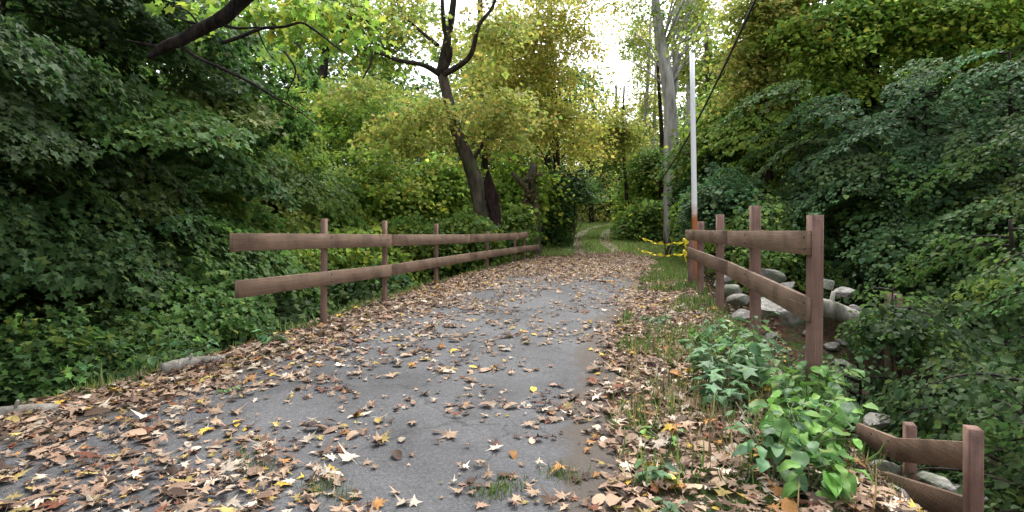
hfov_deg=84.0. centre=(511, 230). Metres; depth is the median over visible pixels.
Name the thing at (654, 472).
broadleaf weed
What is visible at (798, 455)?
broadleaf weed
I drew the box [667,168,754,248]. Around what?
path shrub
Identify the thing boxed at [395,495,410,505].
fallen leaf
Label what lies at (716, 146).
tiered tree
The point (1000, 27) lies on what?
woodland tree
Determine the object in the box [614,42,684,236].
tree
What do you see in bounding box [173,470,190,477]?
fallen leaf
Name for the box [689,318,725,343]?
broadleaf weed
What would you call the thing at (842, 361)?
boulder
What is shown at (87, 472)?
fallen leaf
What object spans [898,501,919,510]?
fallen leaf
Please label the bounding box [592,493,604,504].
fallen leaf
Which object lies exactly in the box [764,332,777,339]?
boulder
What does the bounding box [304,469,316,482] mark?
fallen leaf
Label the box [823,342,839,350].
boulder
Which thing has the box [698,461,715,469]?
fallen leaf
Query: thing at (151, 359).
broadleaf weed
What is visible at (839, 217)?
tiered tree
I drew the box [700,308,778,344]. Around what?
broadleaf weed
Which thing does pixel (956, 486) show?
boulder
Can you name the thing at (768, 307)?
boulder
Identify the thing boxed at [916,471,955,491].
boulder
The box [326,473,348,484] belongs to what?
fallen leaf
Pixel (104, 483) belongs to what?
fallen leaf
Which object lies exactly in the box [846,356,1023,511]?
ravine shrub
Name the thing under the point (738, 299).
boulder
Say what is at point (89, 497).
fallen leaf
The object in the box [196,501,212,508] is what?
fallen leaf
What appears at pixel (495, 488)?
crack grass
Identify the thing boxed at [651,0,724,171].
tree
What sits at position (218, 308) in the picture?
bank shrub
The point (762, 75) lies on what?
yellow tree
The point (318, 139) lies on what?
understory tree
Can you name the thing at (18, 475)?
fallen leaf
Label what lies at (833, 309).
fallen log
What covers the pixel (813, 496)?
fallen leaf
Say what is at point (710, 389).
broadleaf weed
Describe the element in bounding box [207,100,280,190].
slender tree
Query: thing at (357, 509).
fallen leaf
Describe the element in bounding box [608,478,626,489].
fallen leaf
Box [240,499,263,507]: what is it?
fallen leaf
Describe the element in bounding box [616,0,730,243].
pale tree
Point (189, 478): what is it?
fallen leaf
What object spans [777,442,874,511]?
broadleaf weed
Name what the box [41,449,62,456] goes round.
fallen leaf
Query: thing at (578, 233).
path
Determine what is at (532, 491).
fallen leaf
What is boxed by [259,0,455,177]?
woodland tree
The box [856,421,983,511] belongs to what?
board fence
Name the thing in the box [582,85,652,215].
tree
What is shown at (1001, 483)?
ravine shrub
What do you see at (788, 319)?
boulder
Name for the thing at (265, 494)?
fallen leaf
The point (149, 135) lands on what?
understory tree
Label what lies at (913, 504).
fallen leaf
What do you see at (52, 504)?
fallen leaf
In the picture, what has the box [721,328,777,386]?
broadleaf weed
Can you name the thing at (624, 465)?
fallen leaf
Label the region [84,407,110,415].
fallen leaf
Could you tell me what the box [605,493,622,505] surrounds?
fallen leaf
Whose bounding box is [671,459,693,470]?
fallen leaf
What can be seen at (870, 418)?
boulder
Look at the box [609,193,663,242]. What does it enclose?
path shrub
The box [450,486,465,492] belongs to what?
fallen leaf
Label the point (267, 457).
fallen leaf
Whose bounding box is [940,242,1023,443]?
tiered tree
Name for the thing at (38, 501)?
fallen leaf
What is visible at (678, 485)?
fallen leaf
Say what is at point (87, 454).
fallen leaf
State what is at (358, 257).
forest shrub
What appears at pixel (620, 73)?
sky
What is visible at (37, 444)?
fallen leaf
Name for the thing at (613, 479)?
fallen leaf
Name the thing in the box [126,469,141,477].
fallen leaf
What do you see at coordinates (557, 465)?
fallen leaf
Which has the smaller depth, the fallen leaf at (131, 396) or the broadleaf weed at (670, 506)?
the broadleaf weed at (670, 506)
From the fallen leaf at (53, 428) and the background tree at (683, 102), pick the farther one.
the background tree at (683, 102)
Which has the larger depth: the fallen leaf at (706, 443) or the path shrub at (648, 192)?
the path shrub at (648, 192)
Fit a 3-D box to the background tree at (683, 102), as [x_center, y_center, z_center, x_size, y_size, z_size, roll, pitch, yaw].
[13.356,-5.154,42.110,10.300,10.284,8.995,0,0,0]
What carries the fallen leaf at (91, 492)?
on the road
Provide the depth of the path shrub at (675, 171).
21.26 m
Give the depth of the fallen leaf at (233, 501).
2.83 m
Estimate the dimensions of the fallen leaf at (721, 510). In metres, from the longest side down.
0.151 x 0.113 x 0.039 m
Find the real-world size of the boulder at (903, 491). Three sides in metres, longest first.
0.366 x 0.197 x 0.188 m
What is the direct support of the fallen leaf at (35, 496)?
on the road
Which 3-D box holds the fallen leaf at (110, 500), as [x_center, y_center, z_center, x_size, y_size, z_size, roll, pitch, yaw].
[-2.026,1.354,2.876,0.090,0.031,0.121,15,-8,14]
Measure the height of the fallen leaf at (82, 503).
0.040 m
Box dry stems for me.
[625,329,877,511]
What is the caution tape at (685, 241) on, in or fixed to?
attached to the board fence at (809, 244)
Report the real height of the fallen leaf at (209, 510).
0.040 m
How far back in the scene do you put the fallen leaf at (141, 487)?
3.00 m
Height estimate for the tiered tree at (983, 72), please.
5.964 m
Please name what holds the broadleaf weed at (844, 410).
on the ground at (794, 339)
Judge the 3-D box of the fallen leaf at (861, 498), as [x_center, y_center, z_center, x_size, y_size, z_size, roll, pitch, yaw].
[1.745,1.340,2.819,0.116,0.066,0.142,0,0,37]
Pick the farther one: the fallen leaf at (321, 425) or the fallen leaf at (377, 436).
the fallen leaf at (321, 425)
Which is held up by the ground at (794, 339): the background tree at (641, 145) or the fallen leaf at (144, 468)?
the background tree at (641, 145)
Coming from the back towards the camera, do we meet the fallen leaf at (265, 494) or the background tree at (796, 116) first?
the background tree at (796, 116)
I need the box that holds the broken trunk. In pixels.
[511,163,542,254]
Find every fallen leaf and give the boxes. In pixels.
[5,491,24,499]
[6,467,32,479]
[8,498,30,507]
[20,415,46,423]
[22,439,42,449]
[24,482,56,490]
[25,503,48,511]
[28,493,56,500]
[30,396,45,400]
[30,448,53,454]
[32,497,52,508]
[36,442,60,449]
[39,497,69,509]
[41,425,61,432]
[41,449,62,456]
[51,437,68,447]
[51,480,74,493]
[52,445,69,450]
[52,494,70,504]
[60,489,77,493]
[63,442,84,455]
[67,415,78,423]
[69,426,87,436]
[71,450,100,463]
[73,491,103,511]
[75,485,103,495]
[76,495,95,511]
[79,426,94,433]
[80,469,99,473]
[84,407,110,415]
[97,404,120,408]
[99,474,116,486]
[101,475,117,484]
[102,497,116,503]
[113,446,130,457]
[114,482,138,497]
[118,389,137,400]
[121,428,146,435]
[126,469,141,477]
[126,486,144,490]
[130,499,148,505]
[132,410,152,418]
[135,434,152,440]
[138,465,153,472]
[139,426,158,432]
[148,397,166,404]
[150,416,169,426]
[157,491,172,499]
[163,458,179,476]
[163,487,187,502]
[167,481,193,489]
[168,474,195,481]
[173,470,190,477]
[176,496,199,511]
[194,476,215,493]
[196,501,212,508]
[198,503,219,511]
[201,477,224,484]
[211,466,226,474]
[218,456,240,477]
[219,474,240,479]
[221,494,241,507]
[235,433,254,439]
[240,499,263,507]
[247,466,264,474]
[250,491,271,501]
[251,444,265,451]
[254,452,273,466]
[256,433,273,442]
[267,469,286,477]
[274,481,289,485]
[297,490,320,500]
[301,494,314,501]
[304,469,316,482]
[306,424,327,427]
[315,437,333,456]
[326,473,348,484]
[328,501,351,511]
[338,442,358,460]
[349,503,370,511]
[371,431,381,440]
[375,426,390,444]
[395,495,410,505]
[440,427,457,438]
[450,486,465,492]
[477,400,492,406]
[496,471,512,476]
[508,494,524,501]
[524,488,540,495]
[540,485,559,505]
[549,462,566,473]
[553,488,570,499]
[570,473,581,483]
[575,496,592,505]
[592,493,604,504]
[598,480,626,487]
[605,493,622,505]
[606,400,613,413]
[606,476,621,489]
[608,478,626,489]
[610,404,624,416]
[612,426,623,435]
[617,460,634,470]
[620,497,637,508]
[629,445,647,454]
[633,438,645,447]
[634,468,646,485]
[636,497,655,506]
[640,455,653,466]
[647,439,668,448]
[661,423,677,431]
[663,478,682,486]
[667,422,684,435]
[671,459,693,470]
[671,497,699,507]
[672,479,687,487]
[676,414,687,423]
[677,420,694,430]
[680,483,700,492]
[684,452,708,465]
[690,442,701,451]
[695,440,716,448]
[697,453,710,462]
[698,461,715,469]
[706,476,727,488]
[711,465,725,478]
[712,451,726,462]
[713,466,736,473]
[713,479,732,498]
[715,506,735,511]
[720,493,736,506]
[725,444,745,459]
[727,428,742,438]
[728,456,745,465]
[743,483,764,495]
[743,494,768,505]
[744,494,767,500]
[756,476,775,480]
[760,477,773,486]
[764,475,782,495]
[781,497,798,511]
[799,490,828,506]
[804,500,822,506]
[812,501,832,508]
[828,496,856,506]
[844,504,868,511]
[854,491,877,507]
[865,485,887,500]
[883,501,898,511]
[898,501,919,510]
[908,499,922,511]
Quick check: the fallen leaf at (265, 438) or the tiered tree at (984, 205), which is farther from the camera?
the tiered tree at (984, 205)
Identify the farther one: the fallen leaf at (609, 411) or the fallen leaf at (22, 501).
the fallen leaf at (609, 411)
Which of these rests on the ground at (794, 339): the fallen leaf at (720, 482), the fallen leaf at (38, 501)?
the fallen leaf at (720, 482)
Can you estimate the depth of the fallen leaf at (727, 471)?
3.20 m
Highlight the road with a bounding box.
[0,259,651,511]
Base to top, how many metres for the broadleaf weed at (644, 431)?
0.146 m
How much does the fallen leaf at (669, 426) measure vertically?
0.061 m
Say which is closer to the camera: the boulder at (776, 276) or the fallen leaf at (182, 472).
the fallen leaf at (182, 472)
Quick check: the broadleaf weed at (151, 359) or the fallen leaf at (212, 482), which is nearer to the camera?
the fallen leaf at (212, 482)
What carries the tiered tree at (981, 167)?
on the ground at (794, 339)
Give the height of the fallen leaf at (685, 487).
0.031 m
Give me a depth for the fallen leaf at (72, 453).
3.44 m
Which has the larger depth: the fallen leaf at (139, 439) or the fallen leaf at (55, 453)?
the fallen leaf at (139, 439)
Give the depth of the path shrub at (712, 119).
20.76 m
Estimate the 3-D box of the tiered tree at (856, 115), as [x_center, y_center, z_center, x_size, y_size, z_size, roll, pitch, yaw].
[12.052,-1.308,18.036,8.631,6.836,8.491,0,0,0]
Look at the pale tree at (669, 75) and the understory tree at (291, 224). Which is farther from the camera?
the pale tree at (669, 75)
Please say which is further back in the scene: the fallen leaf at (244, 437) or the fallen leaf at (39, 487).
the fallen leaf at (244, 437)
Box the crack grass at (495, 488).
[222,340,676,509]
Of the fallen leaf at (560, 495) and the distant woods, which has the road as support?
the fallen leaf at (560, 495)
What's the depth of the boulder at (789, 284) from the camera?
10.94 m
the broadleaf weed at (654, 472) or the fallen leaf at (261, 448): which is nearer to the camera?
the broadleaf weed at (654, 472)
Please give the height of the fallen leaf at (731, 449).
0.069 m
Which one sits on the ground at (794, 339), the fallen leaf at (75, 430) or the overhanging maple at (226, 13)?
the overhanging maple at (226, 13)
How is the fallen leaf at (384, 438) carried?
on the road
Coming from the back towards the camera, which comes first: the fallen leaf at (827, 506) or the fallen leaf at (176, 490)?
the fallen leaf at (176, 490)
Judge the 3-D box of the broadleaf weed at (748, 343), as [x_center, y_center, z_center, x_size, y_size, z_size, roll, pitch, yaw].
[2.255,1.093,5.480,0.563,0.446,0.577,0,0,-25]
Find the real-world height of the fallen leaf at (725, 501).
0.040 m
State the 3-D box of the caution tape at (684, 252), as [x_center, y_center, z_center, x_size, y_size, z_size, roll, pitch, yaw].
[3.081,0.488,11.919,0.125,0.245,2.227,0,0,-13]
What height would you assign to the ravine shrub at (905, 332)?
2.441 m
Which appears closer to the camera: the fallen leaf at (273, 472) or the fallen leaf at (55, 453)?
the fallen leaf at (273, 472)
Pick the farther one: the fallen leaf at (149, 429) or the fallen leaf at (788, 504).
the fallen leaf at (149, 429)
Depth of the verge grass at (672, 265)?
5.73 m
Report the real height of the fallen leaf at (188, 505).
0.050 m
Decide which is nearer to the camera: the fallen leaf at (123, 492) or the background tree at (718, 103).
the fallen leaf at (123, 492)
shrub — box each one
[0,293,149,406]
[59,301,220,370]
[149,290,284,353]
[191,241,347,304]
[223,151,385,233]
[250,291,335,334]
[297,218,427,307]
[302,142,457,232]
[307,260,416,316]
[353,211,477,287]
[369,151,512,231]
[413,211,509,284]
[489,147,576,247]
[500,195,542,261]
[572,170,611,236]
[604,159,683,231]
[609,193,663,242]
[648,124,757,251]
[661,212,713,254]
[664,74,808,248]
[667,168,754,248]
[675,159,781,261]
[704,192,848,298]
[779,350,953,473]
[833,278,1023,483]
[835,302,950,432]
[840,290,1022,401]
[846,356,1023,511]
[855,346,1023,510]
[870,400,1023,511]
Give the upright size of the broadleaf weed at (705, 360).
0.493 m
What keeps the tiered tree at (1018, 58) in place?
on the ground at (794, 339)
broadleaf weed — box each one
[131,327,218,367]
[217,383,238,392]
[251,329,290,348]
[632,458,678,486]
[639,425,684,447]
[640,312,670,328]
[651,497,689,511]
[675,332,763,393]
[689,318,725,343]
[689,354,764,409]
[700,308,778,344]
[709,321,770,356]
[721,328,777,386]
[723,402,854,492]
[745,390,854,446]
[751,396,862,470]
[759,347,864,408]
[762,331,789,362]
[767,378,878,436]
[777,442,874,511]
[823,388,846,411]
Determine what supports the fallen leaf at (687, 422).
on the ground at (794, 339)
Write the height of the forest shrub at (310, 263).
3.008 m
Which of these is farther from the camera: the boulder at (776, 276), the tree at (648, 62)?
the tree at (648, 62)
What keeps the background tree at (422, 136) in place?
on the ground at (794, 339)
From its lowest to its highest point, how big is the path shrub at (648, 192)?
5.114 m
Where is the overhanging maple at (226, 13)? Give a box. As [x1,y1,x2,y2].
[126,0,405,123]
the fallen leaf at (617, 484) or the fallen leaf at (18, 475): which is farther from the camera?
the fallen leaf at (18, 475)
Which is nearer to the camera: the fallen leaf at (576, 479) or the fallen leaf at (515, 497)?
the fallen leaf at (515, 497)
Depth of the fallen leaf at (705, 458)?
3.36 m
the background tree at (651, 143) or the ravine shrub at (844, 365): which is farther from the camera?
the background tree at (651, 143)
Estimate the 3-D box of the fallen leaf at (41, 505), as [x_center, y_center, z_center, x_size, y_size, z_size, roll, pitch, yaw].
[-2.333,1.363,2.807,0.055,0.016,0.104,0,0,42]
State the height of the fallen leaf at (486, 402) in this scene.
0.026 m
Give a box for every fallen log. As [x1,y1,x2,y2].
[0,400,77,420]
[159,353,224,375]
[823,291,859,324]
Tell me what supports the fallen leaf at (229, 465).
on the road
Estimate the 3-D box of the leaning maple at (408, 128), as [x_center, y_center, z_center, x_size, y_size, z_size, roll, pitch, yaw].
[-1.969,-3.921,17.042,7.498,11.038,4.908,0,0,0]
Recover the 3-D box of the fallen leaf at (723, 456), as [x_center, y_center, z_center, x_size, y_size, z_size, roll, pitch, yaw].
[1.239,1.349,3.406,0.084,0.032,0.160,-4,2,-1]
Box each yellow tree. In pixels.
[352,0,590,181]
[451,0,629,185]
[664,0,831,198]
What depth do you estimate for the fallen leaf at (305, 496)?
2.90 m
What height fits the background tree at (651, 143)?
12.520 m
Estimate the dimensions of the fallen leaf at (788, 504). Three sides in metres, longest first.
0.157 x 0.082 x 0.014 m
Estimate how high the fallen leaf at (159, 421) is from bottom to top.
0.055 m
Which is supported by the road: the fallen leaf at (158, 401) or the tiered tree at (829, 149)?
the fallen leaf at (158, 401)
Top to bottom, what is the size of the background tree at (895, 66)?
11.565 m
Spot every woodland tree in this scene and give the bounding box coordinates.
[205,24,419,179]
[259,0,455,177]
[738,0,999,232]
[852,0,1023,87]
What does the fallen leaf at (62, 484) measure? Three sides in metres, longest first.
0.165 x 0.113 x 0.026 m
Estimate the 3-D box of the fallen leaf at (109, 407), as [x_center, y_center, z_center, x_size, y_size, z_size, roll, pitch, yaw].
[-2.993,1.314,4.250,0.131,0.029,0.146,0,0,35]
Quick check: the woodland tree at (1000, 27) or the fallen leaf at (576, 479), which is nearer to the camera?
the fallen leaf at (576, 479)
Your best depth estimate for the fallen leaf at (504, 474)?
3.18 m
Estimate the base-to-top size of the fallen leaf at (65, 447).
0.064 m
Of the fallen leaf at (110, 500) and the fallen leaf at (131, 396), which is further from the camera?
the fallen leaf at (131, 396)
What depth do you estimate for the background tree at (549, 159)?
37.97 m
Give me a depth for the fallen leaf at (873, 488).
2.93 m
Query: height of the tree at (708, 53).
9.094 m
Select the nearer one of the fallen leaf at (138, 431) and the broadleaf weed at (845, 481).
the broadleaf weed at (845, 481)
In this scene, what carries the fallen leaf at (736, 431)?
on the ground at (794, 339)
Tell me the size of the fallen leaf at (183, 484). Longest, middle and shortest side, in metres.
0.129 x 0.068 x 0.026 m
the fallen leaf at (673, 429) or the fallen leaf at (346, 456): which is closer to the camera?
the fallen leaf at (346, 456)
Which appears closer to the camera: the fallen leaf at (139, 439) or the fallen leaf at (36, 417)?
the fallen leaf at (139, 439)
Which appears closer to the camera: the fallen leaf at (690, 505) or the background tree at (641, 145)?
the fallen leaf at (690, 505)
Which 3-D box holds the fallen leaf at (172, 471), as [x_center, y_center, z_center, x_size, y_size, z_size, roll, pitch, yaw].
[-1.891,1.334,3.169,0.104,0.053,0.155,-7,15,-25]
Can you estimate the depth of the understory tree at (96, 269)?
7.79 m
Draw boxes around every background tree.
[304,103,413,208]
[371,85,469,175]
[432,56,551,212]
[477,40,618,227]
[538,63,641,222]
[575,124,658,220]
[596,109,681,213]
[598,105,686,220]
[628,92,704,164]
[678,39,792,199]
[773,1,846,224]
[815,34,957,125]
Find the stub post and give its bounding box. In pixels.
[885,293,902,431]
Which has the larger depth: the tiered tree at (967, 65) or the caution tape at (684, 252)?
the tiered tree at (967, 65)
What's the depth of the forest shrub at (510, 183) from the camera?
23.55 m
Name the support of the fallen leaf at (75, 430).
on the road
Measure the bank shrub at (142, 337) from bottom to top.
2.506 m
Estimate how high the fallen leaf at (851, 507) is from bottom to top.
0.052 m
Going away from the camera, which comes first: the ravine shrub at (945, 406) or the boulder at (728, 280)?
the ravine shrub at (945, 406)
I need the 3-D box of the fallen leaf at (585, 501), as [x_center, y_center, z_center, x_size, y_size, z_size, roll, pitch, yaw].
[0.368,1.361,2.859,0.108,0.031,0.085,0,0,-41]
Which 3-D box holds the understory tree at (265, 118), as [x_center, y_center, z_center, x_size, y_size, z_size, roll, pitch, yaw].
[-6.877,-0.576,11.354,6.124,7.373,6.158,0,0,0]
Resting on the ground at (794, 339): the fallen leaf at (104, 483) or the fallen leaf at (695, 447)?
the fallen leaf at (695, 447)
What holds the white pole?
on the ground at (794, 339)
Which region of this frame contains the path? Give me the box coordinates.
[572,225,620,253]
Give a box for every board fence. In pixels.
[229,218,538,324]
[685,205,823,403]
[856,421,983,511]
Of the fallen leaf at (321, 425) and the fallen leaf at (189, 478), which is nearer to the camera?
the fallen leaf at (189, 478)
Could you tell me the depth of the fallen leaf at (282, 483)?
3.06 m
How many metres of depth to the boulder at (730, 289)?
9.63 m
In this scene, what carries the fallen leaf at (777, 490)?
on the ground at (794, 339)
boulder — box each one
[714,275,734,286]
[724,284,741,296]
[726,294,748,305]
[732,309,749,321]
[761,268,786,283]
[761,297,780,318]
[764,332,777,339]
[776,307,804,328]
[781,282,794,288]
[823,279,834,289]
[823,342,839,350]
[834,286,854,297]
[834,359,853,370]
[835,338,847,346]
[848,304,861,312]
[863,412,890,429]
[871,459,902,475]
[890,484,910,501]
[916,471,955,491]
[953,484,987,502]
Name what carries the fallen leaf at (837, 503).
on the ground at (794, 339)
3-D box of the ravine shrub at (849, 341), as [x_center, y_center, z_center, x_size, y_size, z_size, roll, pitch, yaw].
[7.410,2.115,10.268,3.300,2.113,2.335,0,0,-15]
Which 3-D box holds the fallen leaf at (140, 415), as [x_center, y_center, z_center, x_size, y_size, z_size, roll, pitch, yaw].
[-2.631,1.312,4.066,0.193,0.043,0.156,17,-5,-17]
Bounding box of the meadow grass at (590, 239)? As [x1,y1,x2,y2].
[511,220,683,261]
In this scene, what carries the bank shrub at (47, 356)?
on the ground at (794, 339)
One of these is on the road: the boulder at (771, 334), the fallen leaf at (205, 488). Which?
the fallen leaf at (205, 488)
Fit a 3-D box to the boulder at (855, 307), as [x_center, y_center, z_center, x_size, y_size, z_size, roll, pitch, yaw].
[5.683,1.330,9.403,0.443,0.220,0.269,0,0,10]
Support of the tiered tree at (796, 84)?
on the ground at (794, 339)
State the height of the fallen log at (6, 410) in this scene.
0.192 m
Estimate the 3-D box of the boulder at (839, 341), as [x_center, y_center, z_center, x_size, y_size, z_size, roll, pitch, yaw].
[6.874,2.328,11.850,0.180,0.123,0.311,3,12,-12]
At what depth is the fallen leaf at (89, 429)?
3.79 m
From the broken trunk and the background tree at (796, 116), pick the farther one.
the background tree at (796, 116)
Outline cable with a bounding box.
[654,0,756,187]
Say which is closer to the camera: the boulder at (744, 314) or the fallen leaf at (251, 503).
the fallen leaf at (251, 503)
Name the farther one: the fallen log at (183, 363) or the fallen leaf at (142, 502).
the fallen log at (183, 363)
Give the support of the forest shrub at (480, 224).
on the ground at (794, 339)
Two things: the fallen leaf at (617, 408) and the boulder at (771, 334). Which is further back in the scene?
the boulder at (771, 334)
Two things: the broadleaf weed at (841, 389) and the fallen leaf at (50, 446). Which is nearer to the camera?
the fallen leaf at (50, 446)
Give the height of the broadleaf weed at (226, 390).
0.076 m
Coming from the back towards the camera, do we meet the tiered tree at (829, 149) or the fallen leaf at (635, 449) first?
the tiered tree at (829, 149)
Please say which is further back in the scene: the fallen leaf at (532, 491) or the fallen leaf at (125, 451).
the fallen leaf at (125, 451)
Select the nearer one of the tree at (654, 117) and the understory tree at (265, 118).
the understory tree at (265, 118)
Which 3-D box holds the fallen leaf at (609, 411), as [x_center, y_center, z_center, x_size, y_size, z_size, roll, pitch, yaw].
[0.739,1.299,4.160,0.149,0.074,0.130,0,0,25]
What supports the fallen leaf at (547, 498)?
on the road
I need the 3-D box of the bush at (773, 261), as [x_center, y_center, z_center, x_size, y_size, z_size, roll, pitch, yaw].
[6.487,0.392,13.883,3.863,2.733,2.967,0,0,0]
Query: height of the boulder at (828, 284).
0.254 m
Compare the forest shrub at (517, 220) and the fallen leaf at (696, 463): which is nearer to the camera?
the fallen leaf at (696, 463)
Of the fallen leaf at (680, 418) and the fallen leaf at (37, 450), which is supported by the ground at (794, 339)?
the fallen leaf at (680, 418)
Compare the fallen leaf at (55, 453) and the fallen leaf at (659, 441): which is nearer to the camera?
the fallen leaf at (55, 453)
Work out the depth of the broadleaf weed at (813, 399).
3.94 m
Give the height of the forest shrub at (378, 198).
4.628 m
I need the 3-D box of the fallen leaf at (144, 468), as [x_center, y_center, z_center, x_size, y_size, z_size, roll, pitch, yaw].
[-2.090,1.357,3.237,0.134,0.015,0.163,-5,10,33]
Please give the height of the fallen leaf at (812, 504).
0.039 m
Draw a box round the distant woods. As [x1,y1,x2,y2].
[54,29,965,221]
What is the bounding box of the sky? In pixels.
[147,0,950,196]
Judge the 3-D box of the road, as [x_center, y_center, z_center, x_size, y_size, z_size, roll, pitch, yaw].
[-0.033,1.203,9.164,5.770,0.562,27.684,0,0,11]
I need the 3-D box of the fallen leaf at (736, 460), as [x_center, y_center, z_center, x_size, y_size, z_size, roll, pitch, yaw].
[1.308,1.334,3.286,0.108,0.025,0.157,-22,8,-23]
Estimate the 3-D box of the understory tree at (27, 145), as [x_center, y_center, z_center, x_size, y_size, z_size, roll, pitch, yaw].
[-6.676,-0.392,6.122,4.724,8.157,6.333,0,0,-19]
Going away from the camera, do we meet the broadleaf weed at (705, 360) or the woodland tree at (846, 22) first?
the broadleaf weed at (705, 360)
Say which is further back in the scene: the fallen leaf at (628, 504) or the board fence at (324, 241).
the board fence at (324, 241)
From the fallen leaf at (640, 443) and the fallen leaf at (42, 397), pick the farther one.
the fallen leaf at (42, 397)
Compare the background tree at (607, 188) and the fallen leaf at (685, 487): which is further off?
the background tree at (607, 188)
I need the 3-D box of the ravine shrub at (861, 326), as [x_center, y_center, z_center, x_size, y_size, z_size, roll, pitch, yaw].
[5.013,1.975,7.532,1.327,2.058,1.078,0,0,-20]
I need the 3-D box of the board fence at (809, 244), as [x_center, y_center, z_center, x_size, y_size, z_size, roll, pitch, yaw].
[2.923,0.835,7.730,0.194,2.231,6.706,0,0,9]
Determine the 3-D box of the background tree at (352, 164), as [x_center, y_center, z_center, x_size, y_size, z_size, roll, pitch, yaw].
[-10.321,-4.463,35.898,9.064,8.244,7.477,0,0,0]
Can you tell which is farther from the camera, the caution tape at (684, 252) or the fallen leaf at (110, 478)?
the caution tape at (684, 252)
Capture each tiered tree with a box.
[669,103,858,269]
[716,78,898,301]
[746,68,938,238]
[749,82,1014,285]
[750,89,947,286]
[770,150,936,290]
[782,57,1023,255]
[801,152,1023,302]
[819,72,1023,323]
[823,145,1023,329]
[826,48,1023,267]
[827,50,1020,191]
[842,116,1023,389]
[849,45,1023,314]
[886,220,1023,408]
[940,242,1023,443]
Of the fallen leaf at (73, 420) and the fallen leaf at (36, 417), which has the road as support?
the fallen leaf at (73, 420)
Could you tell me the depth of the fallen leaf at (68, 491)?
2.97 m
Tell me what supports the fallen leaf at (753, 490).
on the ground at (794, 339)
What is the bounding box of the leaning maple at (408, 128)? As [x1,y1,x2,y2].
[311,0,566,232]
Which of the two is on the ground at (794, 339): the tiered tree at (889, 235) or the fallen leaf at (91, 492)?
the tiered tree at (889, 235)
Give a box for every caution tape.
[638,248,686,261]
[639,236,688,249]
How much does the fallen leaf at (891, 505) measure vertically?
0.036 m
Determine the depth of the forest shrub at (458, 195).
20.09 m
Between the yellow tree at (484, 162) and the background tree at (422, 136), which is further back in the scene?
the background tree at (422, 136)
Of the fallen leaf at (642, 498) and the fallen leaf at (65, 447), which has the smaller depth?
the fallen leaf at (642, 498)
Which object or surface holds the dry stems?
on the ground at (794, 339)
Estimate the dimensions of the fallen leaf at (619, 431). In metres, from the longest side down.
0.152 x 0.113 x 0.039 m
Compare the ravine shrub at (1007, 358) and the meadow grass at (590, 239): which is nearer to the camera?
the ravine shrub at (1007, 358)
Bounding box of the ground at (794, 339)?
[0,203,1023,511]
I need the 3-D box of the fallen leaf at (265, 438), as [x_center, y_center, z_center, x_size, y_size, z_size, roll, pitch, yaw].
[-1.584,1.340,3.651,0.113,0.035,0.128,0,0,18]
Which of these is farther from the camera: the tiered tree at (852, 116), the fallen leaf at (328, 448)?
the tiered tree at (852, 116)
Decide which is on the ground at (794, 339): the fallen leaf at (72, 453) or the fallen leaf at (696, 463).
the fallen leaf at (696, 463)
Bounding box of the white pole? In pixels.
[690,53,696,279]
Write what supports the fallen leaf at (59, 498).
on the road
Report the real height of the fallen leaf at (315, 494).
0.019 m
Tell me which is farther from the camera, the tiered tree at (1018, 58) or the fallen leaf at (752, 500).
the tiered tree at (1018, 58)
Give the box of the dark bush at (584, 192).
[540,163,609,248]
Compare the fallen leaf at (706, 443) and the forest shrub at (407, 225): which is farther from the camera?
the forest shrub at (407, 225)
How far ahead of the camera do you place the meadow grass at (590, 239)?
25.49 m
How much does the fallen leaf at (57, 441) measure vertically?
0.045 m
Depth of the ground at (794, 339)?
4.93 m
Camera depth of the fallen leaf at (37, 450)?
3.48 m
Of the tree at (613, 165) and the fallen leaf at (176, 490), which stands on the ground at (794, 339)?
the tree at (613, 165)
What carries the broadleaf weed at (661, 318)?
on the ground at (794, 339)
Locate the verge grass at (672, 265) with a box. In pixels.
[64,252,912,499]
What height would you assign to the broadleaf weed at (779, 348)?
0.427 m
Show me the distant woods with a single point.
(332, 62)
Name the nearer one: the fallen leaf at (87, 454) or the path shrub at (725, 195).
the fallen leaf at (87, 454)
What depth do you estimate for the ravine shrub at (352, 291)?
11.71 m
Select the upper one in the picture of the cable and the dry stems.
the cable
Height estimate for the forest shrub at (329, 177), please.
4.821 m
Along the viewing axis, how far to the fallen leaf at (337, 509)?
2.79 m
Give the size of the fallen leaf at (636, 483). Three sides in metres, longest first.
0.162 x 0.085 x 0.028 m
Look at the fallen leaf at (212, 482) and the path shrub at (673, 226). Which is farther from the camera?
the path shrub at (673, 226)
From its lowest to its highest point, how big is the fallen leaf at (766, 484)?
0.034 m
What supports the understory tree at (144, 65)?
on the ground at (794, 339)
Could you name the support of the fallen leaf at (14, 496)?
on the road
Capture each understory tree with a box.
[0,0,277,339]
[0,0,319,345]
[0,3,144,400]
[5,0,225,323]
[32,25,325,325]
[64,2,332,222]
[168,126,366,256]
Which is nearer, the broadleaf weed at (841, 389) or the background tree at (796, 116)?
the broadleaf weed at (841, 389)
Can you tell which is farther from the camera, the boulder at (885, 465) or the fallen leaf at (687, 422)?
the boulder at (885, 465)
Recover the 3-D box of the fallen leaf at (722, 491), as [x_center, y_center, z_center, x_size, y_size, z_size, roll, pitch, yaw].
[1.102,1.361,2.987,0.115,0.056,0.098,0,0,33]
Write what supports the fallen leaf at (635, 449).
on the ground at (794, 339)
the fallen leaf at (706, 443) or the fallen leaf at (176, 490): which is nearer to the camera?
the fallen leaf at (176, 490)

